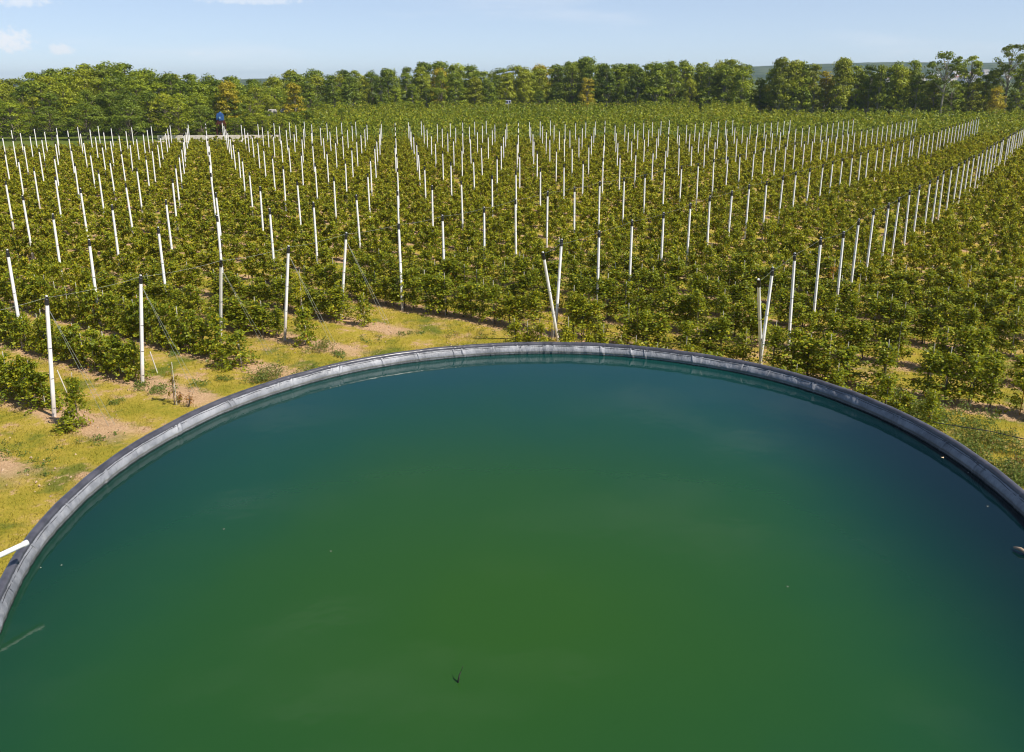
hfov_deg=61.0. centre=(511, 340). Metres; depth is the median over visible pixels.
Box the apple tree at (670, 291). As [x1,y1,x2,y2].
[649,285,687,327]
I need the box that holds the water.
[0,354,1023,751]
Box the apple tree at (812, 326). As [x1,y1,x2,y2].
[801,309,826,348]
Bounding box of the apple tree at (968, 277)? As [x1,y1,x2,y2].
[958,265,972,308]
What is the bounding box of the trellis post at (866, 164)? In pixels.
[864,150,868,189]
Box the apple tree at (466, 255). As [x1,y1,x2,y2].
[457,247,474,276]
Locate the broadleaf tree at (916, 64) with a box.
[903,60,923,106]
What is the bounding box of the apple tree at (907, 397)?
[890,390,918,417]
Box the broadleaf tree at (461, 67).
[446,63,467,96]
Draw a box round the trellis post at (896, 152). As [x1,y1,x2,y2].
[895,141,898,165]
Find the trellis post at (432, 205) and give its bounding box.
[431,185,433,245]
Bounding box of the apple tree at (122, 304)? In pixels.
[111,295,129,336]
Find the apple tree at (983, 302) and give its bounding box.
[969,293,997,330]
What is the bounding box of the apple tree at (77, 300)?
[64,282,90,323]
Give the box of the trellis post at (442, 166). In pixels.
[442,151,443,184]
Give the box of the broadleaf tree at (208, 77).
[199,73,221,99]
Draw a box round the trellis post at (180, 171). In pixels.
[178,154,183,197]
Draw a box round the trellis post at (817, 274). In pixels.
[812,237,822,332]
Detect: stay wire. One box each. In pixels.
[49,310,113,422]
[142,287,199,391]
[222,270,271,352]
[290,258,332,342]
[348,245,388,322]
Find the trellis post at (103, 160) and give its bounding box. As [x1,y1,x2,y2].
[101,145,106,179]
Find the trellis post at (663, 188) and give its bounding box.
[662,169,665,208]
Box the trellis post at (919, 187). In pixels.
[913,185,920,231]
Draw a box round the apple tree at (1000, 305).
[979,289,1013,327]
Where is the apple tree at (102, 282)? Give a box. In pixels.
[90,270,118,298]
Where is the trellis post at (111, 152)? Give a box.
[109,139,113,166]
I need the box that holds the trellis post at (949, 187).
[945,166,952,210]
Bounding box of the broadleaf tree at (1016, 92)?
[1003,68,1023,109]
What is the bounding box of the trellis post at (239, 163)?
[238,149,240,177]
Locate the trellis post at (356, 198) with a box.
[355,195,360,248]
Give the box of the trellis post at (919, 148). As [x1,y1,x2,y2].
[916,135,921,167]
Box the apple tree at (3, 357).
[0,351,14,395]
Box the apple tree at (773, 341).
[755,320,794,368]
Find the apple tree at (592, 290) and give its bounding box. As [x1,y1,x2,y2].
[585,275,612,313]
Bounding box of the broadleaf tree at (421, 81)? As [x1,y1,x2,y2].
[411,65,433,103]
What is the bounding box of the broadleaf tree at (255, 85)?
[244,83,277,111]
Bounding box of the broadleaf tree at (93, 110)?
[55,100,109,139]
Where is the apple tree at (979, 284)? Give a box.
[970,277,992,308]
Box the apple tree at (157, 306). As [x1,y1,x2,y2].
[146,299,176,346]
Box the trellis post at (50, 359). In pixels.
[44,295,56,416]
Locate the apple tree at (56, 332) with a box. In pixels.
[42,325,70,360]
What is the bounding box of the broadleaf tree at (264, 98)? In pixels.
[244,87,276,113]
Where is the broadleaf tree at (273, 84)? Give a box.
[261,76,283,109]
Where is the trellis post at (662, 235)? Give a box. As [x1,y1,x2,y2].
[660,212,664,273]
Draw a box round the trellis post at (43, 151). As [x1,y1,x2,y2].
[41,138,45,166]
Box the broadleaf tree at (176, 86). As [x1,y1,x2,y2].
[163,83,204,130]
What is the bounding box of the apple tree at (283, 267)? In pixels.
[272,263,294,284]
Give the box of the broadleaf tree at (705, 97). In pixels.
[697,66,718,107]
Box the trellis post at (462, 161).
[461,148,462,175]
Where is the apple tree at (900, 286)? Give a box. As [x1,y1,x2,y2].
[884,279,916,321]
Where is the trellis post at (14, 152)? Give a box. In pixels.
[12,138,17,167]
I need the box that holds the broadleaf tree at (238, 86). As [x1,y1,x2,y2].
[226,80,259,112]
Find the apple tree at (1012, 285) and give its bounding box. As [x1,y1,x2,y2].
[1002,280,1023,315]
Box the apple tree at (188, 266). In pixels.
[173,262,205,286]
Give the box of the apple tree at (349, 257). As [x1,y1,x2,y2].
[339,249,361,276]
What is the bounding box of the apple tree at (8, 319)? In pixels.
[0,311,31,344]
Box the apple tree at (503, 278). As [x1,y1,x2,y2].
[496,261,516,301]
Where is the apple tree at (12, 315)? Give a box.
[0,311,33,350]
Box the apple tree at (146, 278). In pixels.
[133,273,160,303]
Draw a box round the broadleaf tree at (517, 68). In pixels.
[497,65,524,105]
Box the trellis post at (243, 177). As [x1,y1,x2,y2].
[241,158,245,201]
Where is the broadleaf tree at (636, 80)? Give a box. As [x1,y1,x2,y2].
[625,67,650,107]
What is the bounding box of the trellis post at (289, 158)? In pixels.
[288,145,290,171]
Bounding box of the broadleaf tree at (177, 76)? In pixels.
[161,73,182,108]
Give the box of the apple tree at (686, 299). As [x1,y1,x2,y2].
[668,291,708,326]
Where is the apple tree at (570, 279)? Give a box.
[563,273,578,305]
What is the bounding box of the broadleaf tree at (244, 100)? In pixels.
[231,88,251,129]
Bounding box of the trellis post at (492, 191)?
[491,175,492,228]
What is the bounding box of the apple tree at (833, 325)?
[819,309,846,351]
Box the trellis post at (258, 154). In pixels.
[257,140,260,171]
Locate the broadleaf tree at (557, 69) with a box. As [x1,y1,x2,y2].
[543,64,570,102]
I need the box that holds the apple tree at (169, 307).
[150,302,191,349]
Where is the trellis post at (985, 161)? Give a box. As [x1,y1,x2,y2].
[981,147,987,185]
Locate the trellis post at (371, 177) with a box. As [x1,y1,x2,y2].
[369,158,372,195]
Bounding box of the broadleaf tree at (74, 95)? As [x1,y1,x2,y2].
[51,91,96,135]
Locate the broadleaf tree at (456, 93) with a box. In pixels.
[444,70,467,109]
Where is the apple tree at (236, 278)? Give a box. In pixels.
[224,273,249,299]
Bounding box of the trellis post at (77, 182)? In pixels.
[74,163,80,209]
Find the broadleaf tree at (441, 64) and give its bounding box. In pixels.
[431,61,448,96]
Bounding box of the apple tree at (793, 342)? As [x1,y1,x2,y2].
[774,327,820,376]
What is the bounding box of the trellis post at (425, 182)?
[424,167,426,201]
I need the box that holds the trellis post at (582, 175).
[582,161,583,194]
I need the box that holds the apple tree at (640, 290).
[620,287,647,322]
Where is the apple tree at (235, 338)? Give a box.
[219,329,263,371]
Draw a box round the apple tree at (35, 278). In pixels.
[20,274,54,313]
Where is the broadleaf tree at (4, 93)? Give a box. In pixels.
[0,89,21,134]
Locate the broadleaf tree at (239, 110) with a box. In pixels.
[218,98,248,131]
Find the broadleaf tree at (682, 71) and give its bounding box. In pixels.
[675,61,693,99]
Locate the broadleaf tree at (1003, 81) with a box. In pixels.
[995,78,1005,97]
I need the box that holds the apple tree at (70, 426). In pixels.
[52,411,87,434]
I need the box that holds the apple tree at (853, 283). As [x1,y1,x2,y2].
[838,281,877,315]
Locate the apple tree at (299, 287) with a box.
[292,270,304,320]
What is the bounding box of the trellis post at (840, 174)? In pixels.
[838,158,842,198]
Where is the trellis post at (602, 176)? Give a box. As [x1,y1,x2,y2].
[601,158,603,198]
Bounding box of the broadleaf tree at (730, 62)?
[709,59,740,105]
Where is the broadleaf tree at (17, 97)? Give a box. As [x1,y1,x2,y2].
[4,86,40,132]
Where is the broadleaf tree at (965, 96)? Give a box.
[948,83,971,110]
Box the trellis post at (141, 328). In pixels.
[139,274,143,382]
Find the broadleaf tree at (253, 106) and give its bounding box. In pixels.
[238,95,265,114]
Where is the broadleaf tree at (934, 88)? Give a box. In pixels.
[922,78,946,111]
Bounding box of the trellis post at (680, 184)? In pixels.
[679,165,681,204]
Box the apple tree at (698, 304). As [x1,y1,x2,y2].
[676,288,713,331]
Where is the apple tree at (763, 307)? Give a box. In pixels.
[740,301,776,342]
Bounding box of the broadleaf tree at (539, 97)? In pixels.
[532,90,546,107]
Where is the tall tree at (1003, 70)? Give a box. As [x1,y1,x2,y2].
[986,44,1023,113]
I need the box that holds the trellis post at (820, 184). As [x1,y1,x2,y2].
[817,164,823,209]
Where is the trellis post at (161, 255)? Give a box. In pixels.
[157,227,167,311]
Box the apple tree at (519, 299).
[502,294,532,325]
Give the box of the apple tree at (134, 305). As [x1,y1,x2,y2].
[119,295,157,332]
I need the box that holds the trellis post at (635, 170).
[634,152,636,187]
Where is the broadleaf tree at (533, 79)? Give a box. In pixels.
[516,70,538,106]
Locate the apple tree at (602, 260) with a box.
[591,249,610,276]
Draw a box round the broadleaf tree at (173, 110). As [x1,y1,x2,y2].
[154,98,197,134]
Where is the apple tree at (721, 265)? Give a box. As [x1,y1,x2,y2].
[709,258,729,291]
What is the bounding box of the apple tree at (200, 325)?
[188,318,214,356]
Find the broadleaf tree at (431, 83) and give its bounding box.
[424,67,453,105]
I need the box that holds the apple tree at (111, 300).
[98,291,121,329]
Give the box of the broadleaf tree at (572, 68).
[558,64,582,109]
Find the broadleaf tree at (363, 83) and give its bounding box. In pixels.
[352,75,372,104]
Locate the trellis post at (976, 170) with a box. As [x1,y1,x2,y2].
[974,153,979,190]
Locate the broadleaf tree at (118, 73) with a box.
[101,66,138,131]
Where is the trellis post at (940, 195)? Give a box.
[937,170,944,219]
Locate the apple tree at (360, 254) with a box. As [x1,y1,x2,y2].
[351,249,370,273]
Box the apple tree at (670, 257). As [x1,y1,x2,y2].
[658,251,685,285]
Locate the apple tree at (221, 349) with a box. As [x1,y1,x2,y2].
[208,342,237,370]
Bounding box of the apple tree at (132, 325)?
[114,299,149,341]
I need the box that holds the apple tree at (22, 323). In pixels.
[3,316,37,351]
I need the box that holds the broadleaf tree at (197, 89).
[185,82,213,131]
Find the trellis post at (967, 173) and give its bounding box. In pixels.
[964,157,969,189]
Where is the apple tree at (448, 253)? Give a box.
[438,250,451,271]
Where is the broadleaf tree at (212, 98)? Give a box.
[197,93,230,133]
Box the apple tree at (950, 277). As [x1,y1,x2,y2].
[936,269,963,306]
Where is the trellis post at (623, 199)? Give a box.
[622,177,624,226]
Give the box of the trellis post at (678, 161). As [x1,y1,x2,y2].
[677,145,679,184]
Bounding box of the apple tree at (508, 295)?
[490,291,517,325]
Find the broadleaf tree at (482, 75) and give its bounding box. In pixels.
[470,71,490,104]
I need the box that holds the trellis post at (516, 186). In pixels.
[515,171,516,209]
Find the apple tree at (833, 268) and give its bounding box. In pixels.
[826,263,837,289]
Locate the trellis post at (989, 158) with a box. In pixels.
[985,145,991,178]
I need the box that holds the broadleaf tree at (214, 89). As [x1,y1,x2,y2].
[198,86,234,132]
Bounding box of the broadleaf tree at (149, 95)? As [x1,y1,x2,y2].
[124,90,171,134]
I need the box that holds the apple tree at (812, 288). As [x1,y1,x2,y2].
[803,277,826,308]
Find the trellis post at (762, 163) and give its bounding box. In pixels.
[761,148,763,182]
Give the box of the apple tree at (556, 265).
[543,260,568,290]
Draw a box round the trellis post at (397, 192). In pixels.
[396,190,399,223]
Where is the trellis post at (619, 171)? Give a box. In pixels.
[619,155,620,199]
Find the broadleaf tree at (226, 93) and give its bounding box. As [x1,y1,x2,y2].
[213,79,244,133]
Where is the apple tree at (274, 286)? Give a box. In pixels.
[263,275,288,306]
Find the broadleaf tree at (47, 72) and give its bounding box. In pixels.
[30,68,68,90]
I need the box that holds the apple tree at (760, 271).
[738,263,768,300]
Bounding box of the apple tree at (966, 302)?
[949,287,984,325]
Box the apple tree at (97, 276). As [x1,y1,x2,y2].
[85,273,102,291]
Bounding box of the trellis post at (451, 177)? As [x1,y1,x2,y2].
[450,162,451,198]
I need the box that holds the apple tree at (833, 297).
[822,292,845,325]
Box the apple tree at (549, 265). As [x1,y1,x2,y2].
[538,261,566,285]
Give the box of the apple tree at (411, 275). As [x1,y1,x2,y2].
[401,265,423,309]
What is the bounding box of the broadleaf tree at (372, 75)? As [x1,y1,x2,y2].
[360,70,386,105]
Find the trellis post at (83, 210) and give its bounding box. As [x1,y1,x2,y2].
[79,188,88,236]
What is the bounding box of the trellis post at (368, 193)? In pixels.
[367,173,370,224]
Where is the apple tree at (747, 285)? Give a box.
[729,280,756,312]
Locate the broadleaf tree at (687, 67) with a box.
[669,59,697,103]
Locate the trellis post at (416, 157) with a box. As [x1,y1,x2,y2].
[416,143,417,171]
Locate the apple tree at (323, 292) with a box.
[307,290,331,317]
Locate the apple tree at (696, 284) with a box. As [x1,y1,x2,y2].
[685,271,708,302]
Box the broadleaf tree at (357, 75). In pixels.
[346,69,365,108]
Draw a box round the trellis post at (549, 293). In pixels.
[541,251,558,340]
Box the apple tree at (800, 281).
[784,270,810,302]
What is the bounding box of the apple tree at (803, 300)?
[785,291,826,326]
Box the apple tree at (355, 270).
[345,264,367,297]
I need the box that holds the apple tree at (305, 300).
[293,289,318,310]
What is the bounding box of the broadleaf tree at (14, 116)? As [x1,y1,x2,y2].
[1,99,32,135]
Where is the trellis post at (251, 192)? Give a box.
[248,172,253,215]
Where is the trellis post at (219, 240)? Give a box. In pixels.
[216,215,225,295]
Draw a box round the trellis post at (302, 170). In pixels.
[300,153,303,184]
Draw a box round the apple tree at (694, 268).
[679,261,701,288]
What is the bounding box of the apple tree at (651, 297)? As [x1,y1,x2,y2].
[639,293,662,320]
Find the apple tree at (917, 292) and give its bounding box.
[906,285,933,319]
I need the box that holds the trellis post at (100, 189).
[97,170,104,212]
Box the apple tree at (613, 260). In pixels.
[604,250,623,274]
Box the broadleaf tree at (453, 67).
[439,65,463,104]
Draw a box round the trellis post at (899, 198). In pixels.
[890,197,900,263]
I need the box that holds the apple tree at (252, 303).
[234,297,271,331]
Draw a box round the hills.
[2,62,1023,85]
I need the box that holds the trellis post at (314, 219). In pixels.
[312,202,318,263]
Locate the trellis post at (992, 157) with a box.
[990,143,994,171]
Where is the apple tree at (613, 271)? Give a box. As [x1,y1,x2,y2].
[602,262,624,298]
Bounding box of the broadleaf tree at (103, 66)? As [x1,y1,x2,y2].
[88,60,125,92]
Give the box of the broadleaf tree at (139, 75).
[118,70,151,119]
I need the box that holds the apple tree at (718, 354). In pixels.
[710,351,723,356]
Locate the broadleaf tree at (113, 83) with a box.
[93,76,134,132]
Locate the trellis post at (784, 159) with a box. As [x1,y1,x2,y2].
[783,144,786,175]
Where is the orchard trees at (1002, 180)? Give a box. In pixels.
[0,130,1023,414]
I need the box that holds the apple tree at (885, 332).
[864,323,899,365]
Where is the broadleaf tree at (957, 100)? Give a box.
[936,80,965,113]
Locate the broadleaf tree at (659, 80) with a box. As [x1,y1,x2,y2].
[638,61,671,106]
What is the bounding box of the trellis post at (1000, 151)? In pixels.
[998,139,1002,164]
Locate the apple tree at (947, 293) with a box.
[934,287,960,325]
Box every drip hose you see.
[457,306,736,353]
[915,417,1023,438]
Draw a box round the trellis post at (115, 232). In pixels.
[111,204,121,275]
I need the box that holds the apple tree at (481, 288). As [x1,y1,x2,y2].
[471,279,497,321]
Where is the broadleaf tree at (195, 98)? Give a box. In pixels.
[182,93,214,134]
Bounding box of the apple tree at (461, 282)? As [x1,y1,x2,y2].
[452,263,473,293]
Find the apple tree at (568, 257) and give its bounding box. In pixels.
[562,253,573,271]
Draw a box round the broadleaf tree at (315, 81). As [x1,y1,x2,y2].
[306,74,328,107]
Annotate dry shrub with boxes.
[172,390,183,402]
[184,393,192,406]
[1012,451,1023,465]
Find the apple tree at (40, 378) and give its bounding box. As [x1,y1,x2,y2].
[17,372,67,413]
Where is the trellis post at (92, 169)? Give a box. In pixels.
[89,152,96,194]
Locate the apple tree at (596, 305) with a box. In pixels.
[579,294,612,339]
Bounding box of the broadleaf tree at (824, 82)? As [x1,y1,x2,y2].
[814,70,836,111]
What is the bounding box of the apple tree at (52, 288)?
[40,281,62,319]
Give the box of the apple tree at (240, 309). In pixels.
[224,302,264,330]
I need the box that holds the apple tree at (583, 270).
[565,265,591,294]
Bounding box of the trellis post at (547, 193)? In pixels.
[546,191,548,254]
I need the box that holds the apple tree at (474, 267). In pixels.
[469,256,494,280]
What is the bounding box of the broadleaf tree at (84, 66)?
[59,63,109,126]
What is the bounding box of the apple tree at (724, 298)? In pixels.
[709,292,736,335]
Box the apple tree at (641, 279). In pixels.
[629,267,655,297]
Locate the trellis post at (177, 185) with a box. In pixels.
[175,165,180,207]
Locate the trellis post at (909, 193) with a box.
[903,190,910,244]
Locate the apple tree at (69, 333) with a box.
[52,323,91,361]
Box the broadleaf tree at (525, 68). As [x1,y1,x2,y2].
[518,66,531,101]
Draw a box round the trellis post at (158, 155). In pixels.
[157,142,160,167]
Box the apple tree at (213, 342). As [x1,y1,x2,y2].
[192,311,235,362]
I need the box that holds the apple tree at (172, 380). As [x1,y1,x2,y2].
[163,362,184,404]
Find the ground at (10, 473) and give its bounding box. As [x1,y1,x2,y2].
[0,83,1023,576]
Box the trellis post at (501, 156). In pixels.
[500,143,501,175]
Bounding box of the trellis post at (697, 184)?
[695,163,698,211]
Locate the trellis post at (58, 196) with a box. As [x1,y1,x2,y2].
[54,176,63,231]
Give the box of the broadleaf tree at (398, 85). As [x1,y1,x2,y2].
[385,75,401,99]
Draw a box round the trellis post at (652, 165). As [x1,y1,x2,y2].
[651,151,653,179]
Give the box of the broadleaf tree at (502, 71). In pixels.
[491,67,512,105]
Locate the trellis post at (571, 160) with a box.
[571,146,572,176]
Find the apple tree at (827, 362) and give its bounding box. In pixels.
[802,332,854,381]
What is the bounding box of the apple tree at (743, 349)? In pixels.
[726,327,765,362]
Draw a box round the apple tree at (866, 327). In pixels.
[847,321,878,358]
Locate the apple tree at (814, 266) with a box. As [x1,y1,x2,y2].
[805,262,828,288]
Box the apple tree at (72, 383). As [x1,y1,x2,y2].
[56,372,93,430]
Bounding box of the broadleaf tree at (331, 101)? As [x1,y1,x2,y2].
[326,94,346,107]
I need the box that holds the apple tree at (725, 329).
[702,311,740,358]
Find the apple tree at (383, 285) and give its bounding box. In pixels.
[372,277,392,303]
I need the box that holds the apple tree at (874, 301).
[855,291,898,337]
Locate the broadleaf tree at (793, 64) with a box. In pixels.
[775,59,809,112]
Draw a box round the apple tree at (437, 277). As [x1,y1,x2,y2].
[419,270,455,316]
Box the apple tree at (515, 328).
[500,318,523,342]
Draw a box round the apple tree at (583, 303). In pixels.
[560,293,600,338]
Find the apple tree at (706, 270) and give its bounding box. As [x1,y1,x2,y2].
[698,263,716,288]
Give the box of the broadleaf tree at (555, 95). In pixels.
[546,82,565,108]
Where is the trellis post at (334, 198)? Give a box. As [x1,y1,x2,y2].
[333,177,337,227]
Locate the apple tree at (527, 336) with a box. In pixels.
[518,321,536,341]
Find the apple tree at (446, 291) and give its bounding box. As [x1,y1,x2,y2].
[426,273,457,314]
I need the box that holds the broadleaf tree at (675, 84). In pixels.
[657,61,684,107]
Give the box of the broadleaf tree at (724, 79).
[710,64,737,104]
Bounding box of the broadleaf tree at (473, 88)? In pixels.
[463,77,485,107]
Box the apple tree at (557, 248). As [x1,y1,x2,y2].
[548,237,572,271]
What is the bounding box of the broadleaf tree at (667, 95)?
[658,65,682,106]
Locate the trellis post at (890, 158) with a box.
[889,144,892,172]
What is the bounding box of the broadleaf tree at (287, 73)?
[278,69,304,105]
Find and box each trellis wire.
[2,141,806,309]
[548,146,883,251]
[764,141,997,277]
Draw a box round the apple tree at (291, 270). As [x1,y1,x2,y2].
[279,268,302,286]
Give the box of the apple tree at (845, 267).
[833,261,851,294]
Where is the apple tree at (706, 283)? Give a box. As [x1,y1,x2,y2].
[699,276,715,312]
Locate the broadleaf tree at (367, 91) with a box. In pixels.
[361,88,373,117]
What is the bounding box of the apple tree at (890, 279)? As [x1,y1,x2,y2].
[878,269,903,294]
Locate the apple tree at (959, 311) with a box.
[939,303,968,348]
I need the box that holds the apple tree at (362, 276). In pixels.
[347,270,378,300]
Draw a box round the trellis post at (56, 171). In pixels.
[53,156,60,198]
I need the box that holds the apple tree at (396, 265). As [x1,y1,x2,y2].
[388,259,407,285]
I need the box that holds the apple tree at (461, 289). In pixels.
[440,285,481,316]
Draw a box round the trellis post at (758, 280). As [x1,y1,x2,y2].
[756,278,762,363]
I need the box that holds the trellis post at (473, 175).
[472,159,474,188]
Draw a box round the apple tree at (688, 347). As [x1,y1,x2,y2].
[680,340,695,351]
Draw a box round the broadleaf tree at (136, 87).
[113,77,161,132]
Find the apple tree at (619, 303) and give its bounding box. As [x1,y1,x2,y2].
[603,280,637,318]
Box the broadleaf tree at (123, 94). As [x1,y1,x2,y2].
[105,87,147,135]
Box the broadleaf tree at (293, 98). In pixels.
[280,82,306,115]
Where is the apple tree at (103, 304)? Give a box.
[91,290,124,330]
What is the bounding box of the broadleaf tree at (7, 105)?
[0,101,41,139]
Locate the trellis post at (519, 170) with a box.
[519,154,519,187]
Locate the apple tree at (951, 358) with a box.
[923,347,977,402]
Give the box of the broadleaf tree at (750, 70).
[739,64,755,102]
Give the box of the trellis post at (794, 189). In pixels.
[791,171,796,219]
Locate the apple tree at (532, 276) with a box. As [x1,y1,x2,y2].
[521,268,544,298]
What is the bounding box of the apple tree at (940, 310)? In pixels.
[919,297,955,347]
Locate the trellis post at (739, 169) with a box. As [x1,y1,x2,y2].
[738,154,740,188]
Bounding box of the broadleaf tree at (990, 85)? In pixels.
[980,72,1006,110]
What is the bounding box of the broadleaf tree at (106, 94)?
[91,89,126,135]
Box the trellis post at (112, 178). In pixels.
[109,160,115,200]
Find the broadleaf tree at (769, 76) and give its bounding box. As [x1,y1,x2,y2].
[759,67,784,111]
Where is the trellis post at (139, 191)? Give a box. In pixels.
[136,168,143,219]
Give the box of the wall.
[157,135,279,139]
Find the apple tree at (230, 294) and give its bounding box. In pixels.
[217,270,251,298]
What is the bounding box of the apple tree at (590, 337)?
[577,329,596,341]
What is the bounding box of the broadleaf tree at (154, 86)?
[139,82,174,131]
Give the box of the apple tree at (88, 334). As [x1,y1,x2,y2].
[75,326,108,372]
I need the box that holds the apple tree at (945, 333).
[918,326,962,369]
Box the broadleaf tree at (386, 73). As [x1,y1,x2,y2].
[380,68,400,113]
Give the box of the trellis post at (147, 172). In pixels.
[145,156,151,200]
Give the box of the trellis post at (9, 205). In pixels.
[4,181,15,238]
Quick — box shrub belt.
[263,96,1023,138]
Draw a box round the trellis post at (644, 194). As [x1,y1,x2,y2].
[643,174,645,213]
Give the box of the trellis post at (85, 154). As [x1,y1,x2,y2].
[83,141,87,167]
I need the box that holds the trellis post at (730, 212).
[727,191,732,255]
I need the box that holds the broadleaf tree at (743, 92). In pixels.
[727,67,754,107]
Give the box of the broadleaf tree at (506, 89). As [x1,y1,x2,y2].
[494,74,518,108]
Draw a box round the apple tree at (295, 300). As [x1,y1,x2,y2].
[281,282,316,309]
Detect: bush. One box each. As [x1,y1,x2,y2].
[223,118,242,133]
[224,117,248,134]
[238,112,259,134]
[240,113,263,134]
[242,116,264,134]
[248,114,274,134]
[255,111,277,131]
[264,116,292,134]
[267,113,298,135]
[282,113,306,136]
[286,112,306,135]
[294,118,310,134]
[297,110,322,135]
[314,113,329,132]
[335,108,349,125]
[512,94,525,108]
[605,93,616,110]
[678,94,697,105]
[743,94,759,108]
[758,93,782,113]
[771,100,790,112]
[786,95,809,112]
[804,91,829,112]
[826,92,851,112]
[835,97,858,113]
[855,95,880,114]
[881,93,906,114]
[945,93,964,113]
[1006,94,1022,115]
[1006,98,1014,114]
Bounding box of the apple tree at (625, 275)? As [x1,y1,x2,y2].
[615,271,638,296]
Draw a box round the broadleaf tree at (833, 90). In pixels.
[826,60,849,111]
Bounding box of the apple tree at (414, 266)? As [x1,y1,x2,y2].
[399,262,423,281]
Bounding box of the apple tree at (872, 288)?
[859,283,884,314]
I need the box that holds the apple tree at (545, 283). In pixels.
[537,274,562,308]
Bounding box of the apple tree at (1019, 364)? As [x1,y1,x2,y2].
[1003,353,1023,380]
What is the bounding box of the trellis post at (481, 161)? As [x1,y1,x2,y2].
[480,145,482,183]
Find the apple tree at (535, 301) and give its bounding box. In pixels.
[518,288,551,329]
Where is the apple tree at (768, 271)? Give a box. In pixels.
[755,264,789,301]
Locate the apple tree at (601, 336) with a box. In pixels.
[591,326,609,342]
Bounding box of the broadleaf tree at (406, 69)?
[397,66,414,98]
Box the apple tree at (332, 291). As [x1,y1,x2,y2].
[318,281,355,319]
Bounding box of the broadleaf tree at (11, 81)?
[4,78,24,122]
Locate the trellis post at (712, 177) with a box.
[711,159,714,201]
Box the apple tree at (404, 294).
[386,268,421,309]
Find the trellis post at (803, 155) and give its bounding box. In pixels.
[801,141,804,177]
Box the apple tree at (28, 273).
[17,270,44,311]
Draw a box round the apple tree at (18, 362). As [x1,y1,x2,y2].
[3,354,40,400]
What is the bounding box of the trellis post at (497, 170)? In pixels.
[496,156,497,194]
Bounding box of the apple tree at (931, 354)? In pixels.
[902,344,958,401]
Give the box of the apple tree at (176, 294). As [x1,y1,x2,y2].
[165,288,190,308]
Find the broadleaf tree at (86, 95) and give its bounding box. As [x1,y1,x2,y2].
[65,89,110,135]
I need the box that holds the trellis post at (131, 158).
[129,142,133,178]
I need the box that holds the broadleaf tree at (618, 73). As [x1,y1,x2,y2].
[604,63,630,107]
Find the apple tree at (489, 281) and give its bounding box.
[480,276,501,293]
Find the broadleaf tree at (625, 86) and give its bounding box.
[617,82,630,111]
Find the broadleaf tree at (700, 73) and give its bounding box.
[688,66,709,108]
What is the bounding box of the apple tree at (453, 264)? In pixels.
[440,255,467,293]
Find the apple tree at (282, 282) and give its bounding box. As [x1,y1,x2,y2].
[268,275,295,308]
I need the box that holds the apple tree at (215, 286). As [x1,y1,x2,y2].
[207,281,233,294]
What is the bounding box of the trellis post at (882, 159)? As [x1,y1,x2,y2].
[881,146,884,177]
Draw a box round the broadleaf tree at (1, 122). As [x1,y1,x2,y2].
[0,99,13,136]
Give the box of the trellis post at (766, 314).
[759,267,774,363]
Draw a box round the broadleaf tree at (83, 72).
[66,68,103,131]
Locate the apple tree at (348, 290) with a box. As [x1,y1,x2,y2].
[325,266,358,293]
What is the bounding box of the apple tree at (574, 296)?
[558,285,587,335]
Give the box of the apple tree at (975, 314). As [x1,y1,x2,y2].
[953,303,985,344]
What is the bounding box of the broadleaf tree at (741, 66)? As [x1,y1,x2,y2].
[730,62,749,97]
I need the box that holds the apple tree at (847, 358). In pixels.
[816,342,875,385]
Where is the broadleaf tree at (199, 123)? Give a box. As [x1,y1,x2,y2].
[183,104,217,134]
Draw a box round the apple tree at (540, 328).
[531,320,550,341]
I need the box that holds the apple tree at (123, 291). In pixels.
[116,281,136,299]
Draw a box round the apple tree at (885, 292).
[860,283,894,317]
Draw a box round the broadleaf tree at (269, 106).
[261,97,280,115]
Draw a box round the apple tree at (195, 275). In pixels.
[182,267,208,288]
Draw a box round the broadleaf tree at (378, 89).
[371,76,390,108]
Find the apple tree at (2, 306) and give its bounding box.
[0,301,27,345]
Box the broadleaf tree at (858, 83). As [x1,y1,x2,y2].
[845,64,867,109]
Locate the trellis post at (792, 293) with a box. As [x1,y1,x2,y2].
[787,253,796,350]
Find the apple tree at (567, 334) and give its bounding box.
[557,317,577,341]
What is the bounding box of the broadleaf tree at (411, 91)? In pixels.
[402,84,420,107]
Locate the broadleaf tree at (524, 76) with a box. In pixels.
[514,70,534,107]
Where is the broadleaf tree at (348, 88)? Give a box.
[338,76,363,110]
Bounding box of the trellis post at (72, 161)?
[70,148,75,180]
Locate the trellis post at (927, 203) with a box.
[922,180,930,234]
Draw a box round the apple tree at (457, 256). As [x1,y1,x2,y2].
[447,251,461,270]
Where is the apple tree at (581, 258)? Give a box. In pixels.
[569,249,587,272]
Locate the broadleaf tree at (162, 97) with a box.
[144,93,186,134]
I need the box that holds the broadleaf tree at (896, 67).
[879,60,911,111]
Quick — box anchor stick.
[57,370,67,392]
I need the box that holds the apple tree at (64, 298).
[54,285,77,321]
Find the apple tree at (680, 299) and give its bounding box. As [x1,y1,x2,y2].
[670,293,692,330]
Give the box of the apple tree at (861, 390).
[853,382,877,398]
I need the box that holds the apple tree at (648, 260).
[635,254,662,286]
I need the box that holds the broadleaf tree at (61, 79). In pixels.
[38,75,94,130]
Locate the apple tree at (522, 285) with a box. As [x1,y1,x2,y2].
[506,274,533,304]
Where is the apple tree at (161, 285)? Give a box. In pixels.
[150,277,182,310]
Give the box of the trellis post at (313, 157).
[312,143,314,176]
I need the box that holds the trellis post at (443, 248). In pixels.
[441,215,444,275]
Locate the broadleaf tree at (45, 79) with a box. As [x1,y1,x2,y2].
[21,75,70,127]
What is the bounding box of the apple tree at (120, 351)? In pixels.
[107,344,152,381]
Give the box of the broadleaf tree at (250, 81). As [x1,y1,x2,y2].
[244,78,268,108]
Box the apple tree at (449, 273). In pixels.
[435,256,458,288]
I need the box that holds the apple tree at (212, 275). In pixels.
[200,269,227,295]

